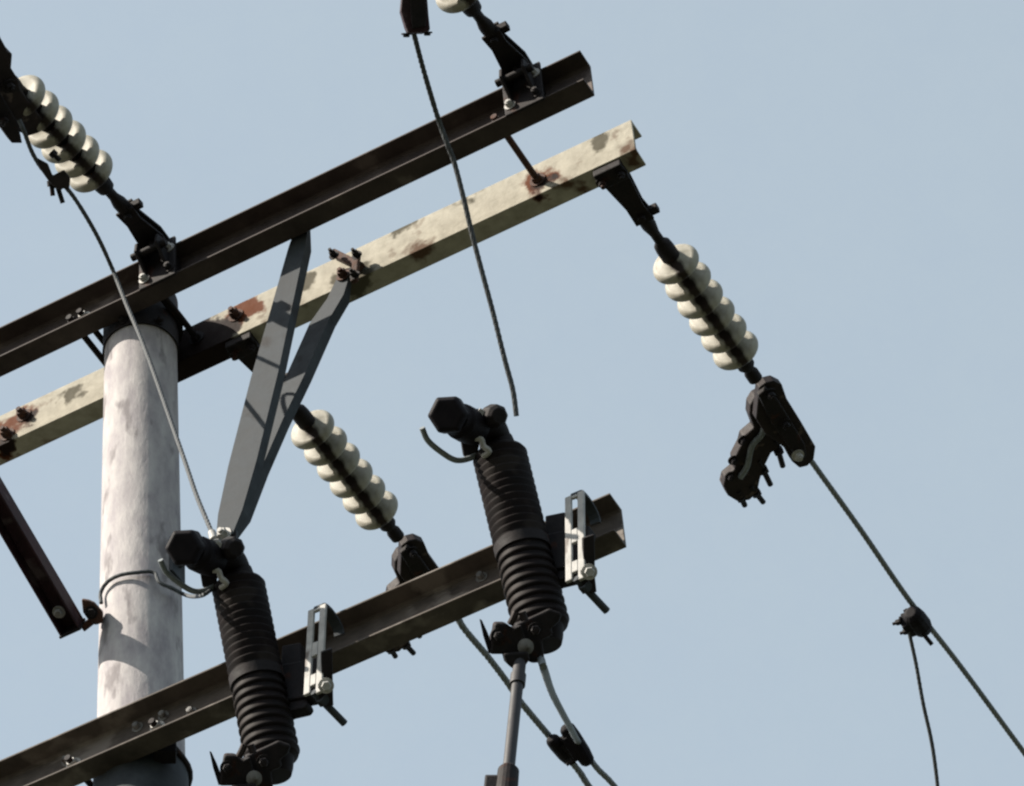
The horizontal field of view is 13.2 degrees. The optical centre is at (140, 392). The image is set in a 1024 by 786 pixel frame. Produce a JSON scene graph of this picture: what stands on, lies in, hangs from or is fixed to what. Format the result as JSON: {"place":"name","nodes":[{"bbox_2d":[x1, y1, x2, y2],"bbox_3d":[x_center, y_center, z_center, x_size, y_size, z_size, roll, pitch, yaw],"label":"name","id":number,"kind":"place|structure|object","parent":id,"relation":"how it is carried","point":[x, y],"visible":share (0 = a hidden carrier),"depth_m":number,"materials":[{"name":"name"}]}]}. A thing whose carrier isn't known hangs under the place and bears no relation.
{"place":"outdoors","nodes":[
{"label":"outdoors","id":0,"kind":"place"},
{"bbox_2d":[0,0,1023,785],"label":"sky","id":1,"kind":"structure","parent":0,"point":[848,174],"materials":[{"name":"blue"}]},
{"label":"ground","id":2,"kind":"structure","parent":0,"visible":0},
{"bbox_2d":[97,295,184,754],"bbox_3d":[0.000,3.102,7.303,0.319,10.402,0.319,0,-50,0],"label":"utility pole","id":3,"kind":"object","parent":2,"relation":"on","point":[140,651],"visible":0.73,"depth_m":10.54,"materials":[{"name":"concrete"}]},
{"bbox_2d":[82,598,102,630],"bbox_3d":[-0.115,0.512,10.281,0.054,0.074,0.077,0,-50,0],"label":"side bracket","id":4,"kind":"object","parent":3,"relation":"attached to","point":[92,611],"visible":1,"depth_m":10.26,"materials":[{"name":"metal"}]},
{"bbox_2d":[0,477,85,638],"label":"steel bar","id":5,"kind":"object","parent":4,"relation":"attached to","point":[41,575],"visible":1,"depth_m":10.23,"materials":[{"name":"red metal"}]},
{"bbox_2d":[93,743,188,785],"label":"pole band","id":6,"kind":"object","parent":3,"relation":"attached to","point":[165,766],"visible":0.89,"depth_m":9.84,"materials":[{"name":"metal"}]},
{"bbox_2d":[169,529,237,582],"bbox_3d":[0.157,0.376,10.403,0.173,0.163,0.060,-25,-54,20],"label":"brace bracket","id":7,"kind":"object","parent":3,"relation":"attached to","point":[178,572],"visible":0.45,"depth_m":10.40,"materials":[{"name":"metal"}]},
{"bbox_2d":[0,50,594,376],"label":"crossarm","id":8,"kind":"object","parent":3,"relation":"attached to","point":[470,128],"visible":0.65,"depth_m":10.95,"materials":[{"name":"metal"}]},
{"bbox_2d":[66,314,103,365],"bbox_3d":[-0.114,-0.106,11.234,0.045,0.045,0.268,-25,-54,20],"label":"tie rod","id":9,"kind":"object","parent":8,"relation":"attached to","point":[91,345],"visible":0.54,"depth_m":11.21,"materials":[{"name":"metal"}]},
{"bbox_2d":[130,234,180,291],"bbox_3d":[0.042,-0.326,11.050,0.105,0.152,0.120,-25,-54,20],"label":"hanger bracket","id":10,"kind":"object","parent":8,"relation":"attached to","point":[158,259],"visible":1,"depth_m":11.03,"materials":[{"name":"metal"}]},
{"bbox_2d":[16,75,168,247],"bbox_3d":[-0.148,-0.574,10.860,0.124,0.124,0.770,-25,-45,20],"label":"insulator string","id":11,"kind":"object","parent":10,"relation":"attached to","point":[85,162],"visible":0.91,"depth_m":10.80,"materials":[{"name":"ceramic"}]},
{"bbox_2d":[0,38,41,142],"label":"strain clamp","id":12,"kind":"object","parent":11,"relation":"attached to","point":[14,102],"visible":0.98,"depth_m":10.60,"materials":[{"name":"brown metal"}]},
{"bbox_2d":[164,297,203,344],"bbox_3d":[0.093,-0.202,11.153,0.045,0.045,0.268,-25,-54,20],"label":"tie rod","id":13,"kind":"object","parent":8,"relation":"attached to","point":[196,337],"visible":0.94,"depth_m":11.17,"materials":[{"name":"metal"}]},
{"bbox_2d":[216,231,310,538],"bbox_3d":[0.304,-0.035,10.677,0.065,0.947,0.340,36,-59,-26],"label":"arm brace","id":14,"kind":"object","parent":8,"relation":"attached to","point":[249,449],"visible":0.93,"depth_m":10.64,"materials":[{"name":"metal"}]},
{"bbox_2d":[490,114,545,186],"bbox_3d":[0.931,-0.589,10.821,0.045,0.045,0.268,-25,-54,20],"label":"tie rod","id":15,"kind":"object","parent":8,"relation":"attached to","point":[537,179],"visible":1,"depth_m":10.83,"materials":[{"name":"metal"}]},
{"bbox_2d":[494,59,545,117],"bbox_3d":[0.929,-0.739,10.703,0.105,0.152,0.120,-25,-54,20],"label":"hanger bracket","id":16,"kind":"object","parent":8,"relation":"attached to","point":[523,87],"visible":1,"depth_m":10.68,"materials":[{"name":"metal"}]},
{"bbox_2d":[436,0,532,73],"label":"insulator string","id":17,"kind":"object","parent":16,"relation":"attached to","point":[509,53],"visible":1,"depth_m":10.64,"materials":[{"name":"metal"}]},
{"bbox_2d":[399,0,431,36],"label":"strain clamp","id":18,"kind":"object","parent":17,"relation":"attached to","point":[414,14],"visible":1,"depth_m":10.39,"materials":[{"name":"black metal"}]},
{"bbox_2d":[412,34,518,415],"bbox_3d":[0.759,-0.417,10.458,0.037,0.591,0.798,-15,-52,12],"label":"loose jumper wire","id":19,"kind":"object","parent":18,"relation":"attached to","point":[468,221],"visible":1,"depth_m":10.55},
{"bbox_2d":[0,493,625,785],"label":"crossarm","id":20,"kind":"object","parent":3,"relation":"attached to","point":[405,612],"visible":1,"depth_m":9.76,"materials":[{"name":"metal"}]},
{"bbox_2d":[158,530,317,785],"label":"fuse cutout","id":21,"kind":"object","parent":20,"relation":"attached to","point":[272,702],"visible":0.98,"depth_m":9.55,"materials":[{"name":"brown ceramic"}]},
{"bbox_2d":[17,119,212,530],"bbox_3d":[-0.145,-0.055,10.304,0.511,1.418,0.425,19,-52,-15],"label":"jumper wire","id":22,"kind":"object","parent":21,"relation":"attached to","point":[141,340],"visible":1,"depth_m":10.59,"materials":[{"name":"grey metal"}]},
{"bbox_2d":[38,149,69,203],"bbox_3d":[-0.207,-0.528,10.672,0.064,0.094,0.115,-25,-54,20],"label":"jumper connector","id":23,"kind":"object","parent":22,"relation":"attached to","point":[59,181],"visible":1,"depth_m":10.66,"materials":[{"name":"brown metal"}]},
{"bbox_2d":[98,570,212,604],"bbox_3d":[0.099,0.478,10.031,0.179,0.547,0.543,21,-53,-17],"label":"looped lead","id":24,"kind":"object","parent":21,"relation":"attached to","point":[158,581],"visible":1,"depth_m":10.32,"materials":[{"name":"metal"}]},
{"bbox_2d":[208,529,222,541],"bbox_3d":[0.162,0.322,9.715,0.032,0.082,0.047,32,-57,-24],"label":"wire lug","id":25,"kind":"object","parent":21,"relation":"attached to","point":[212,534],"visible":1,"depth_m":9.73,"materials":[{"name":"metal"}]},
{"bbox_2d":[304,603,346,725],"bbox_3d":[0.393,0.575,9.526,0.077,0.316,0.137,-13,-51,11],"label":"hook strap","id":26,"kind":"object","parent":20,"relation":"attached to","point":[321,679],"visible":1,"depth_m":9.46,"materials":[{"name":"metal"}]},
{"bbox_2d":[419,396,595,785],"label":"fuse cutout","id":27,"kind":"object","parent":20,"relation":"attached to","point":[528,542],"visible":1,"depth_m":9.35,"materials":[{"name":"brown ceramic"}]},
{"bbox_2d":[537,656,617,785],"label":"branch wire","id":28,"kind":"object","parent":27,"relation":"attached to","point":[544,671],"visible":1,"depth_m":10.87,"materials":[{"name":"metal"}]},
{"bbox_2d":[559,723,593,766],"bbox_3d":[1.185,0.970,12.065,0.077,0.090,0.123,-31,-56,23],"label":"parallel connector","id":29,"kind":"object","parent":28,"relation":"attached to","point":[581,754],"visible":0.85,"depth_m":12.04,"materials":[{"name":"black rubber"}]},
{"bbox_2d":[565,490,609,613],"bbox_3d":[0.933,0.323,9.315,0.077,0.316,0.137,-13,-51,11],"label":"hook strap","id":30,"kind":"object","parent":20,"relation":"attached to","point":[584,567],"visible":1,"depth_m":9.24,"materials":[{"name":"metal"}]},
{"bbox_2d":[0,120,645,464],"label":"crossarm","id":31,"kind":"object","parent":3,"relation":"attached to","point":[443,233],"visible":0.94,"depth_m":11.01,"materials":[{"name":"metal"}]},
{"bbox_2d":[225,331,259,360],"bbox_3d":[0.257,-0.111,11.119,0.083,0.050,0.050,-25,-54,20],"label":"hanger bracket","id":32,"kind":"object","parent":31,"relation":"attached to","point":[242,345],"visible":0.98,"depth_m":11.11,"materials":[{"name":"metal"}]},
{"bbox_2d":[238,267,351,537],"bbox_3d":[0.363,0.030,10.723,0.361,0.935,0.063,-14,-51,11],"label":"arm brace","id":33,"kind":"object","parent":31,"relation":"attached to","point":[311,349],"visible":0.76,"depth_m":10.83,"materials":[{"name":"metal"}]},
{"bbox_2d":[239,344,403,542],"bbox_3d":[0.462,0.118,11.371,0.124,0.124,0.832,-25,-52,20],"label":"insulator string","id":34,"kind":"object","parent":31,"relation":"attached to","point":[319,438],"visible":0.94,"depth_m":11.40,"materials":[{"name":"dark ceramic"},{"name":"cream-white glazed porcelain"}]},
{"bbox_2d":[386,533,438,658],"bbox_3d":[0.749,0.554,11.755,0.225,0.099,0.419,10,-51,-9],"label":"strain clamp","id":35,"kind":"object","parent":34,"relation":"attached to","point":[411,559],"visible":0.28,"depth_m":11.65,"materials":[{"name":"brown metal"}]},
{"bbox_2d":[456,619,591,785],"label":"line conductor","id":36,"kind":"object","parent":35,"relation":"attached to","point":[499,671],"visible":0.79,"depth_m":11.95,"materials":[{"name":"metal"}]},
{"bbox_2d":[546,734,571,763],"bbox_3d":[1.167,0.973,12.084,0.074,0.050,0.121,-25,-54,20],"label":"parallel connector","id":37,"kind":"object","parent":36,"relation":"attached to","point":[559,750],"visible":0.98,"depth_m":12.06,"materials":[{"name":"black rubber"}]},
{"bbox_2d":[328,248,364,283],"bbox_3d":[0.512,-0.329,11.024,0.100,0.183,0.055,-25,-54,20],"label":"brace clip","id":38,"kind":"object","parent":31,"relation":"attached to","point":[355,263],"visible":1,"depth_m":11.00,"materials":[{"name":"metal"}]},
{"bbox_2d":[593,159,628,189],"bbox_3d":[1.152,-0.528,10.769,0.083,0.050,0.050,-25,-54,20],"label":"hanger bracket","id":39,"kind":"object","parent":31,"relation":"attached to","point":[610,174],"visible":1,"depth_m":10.76,"materials":[{"name":"metal"}]},
{"bbox_2d":[606,173,761,383],"bbox_3d":[1.357,-0.299,11.021,0.124,0.124,0.832,-25,-52,20],"label":"insulator string","id":40,"kind":"object","parent":31,"relation":"attached to","point":[705,306],"visible":1,"depth_m":11.03,"materials":[{"name":"stained cream-white porcelain"},{"name":"dark iron"},{"name":"brown porcelain"}]},
{"bbox_2d":[719,375,814,507],"bbox_3d":[1.643,0.137,11.406,0.225,0.099,0.419,10,-51,-9],"label":"strain clamp","id":41,"kind":"object","parent":40,"relation":"attached to","point":[774,424],"visible":1,"depth_m":11.38,"materials":[{"name":"brown metal"}]},
{"bbox_2d":[810,459,1023,755],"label":"line conductor","id":42,"kind":"object","parent":41,"relation":"attached to","point":[904,593],"visible":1,"depth_m":11.81,"materials":[{"name":"metal"}]},
{"bbox_2d":[892,606,933,645],"bbox_3d":[2.082,0.631,11.856,0.091,0.078,0.115,-25,-54,20],"label":"tap connector","id":43,"kind":"object","parent":42,"relation":"attached to","point":[914,620],"visible":1,"depth_m":11.83,"materials":[{"name":"black rubber"}]},
{"bbox_2d":[908,632,938,785],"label":"tap wire","id":44,"kind":"object","parent":43,"relation":"hanging from","point":[920,689],"visible":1,"depth_m":11.85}
]}

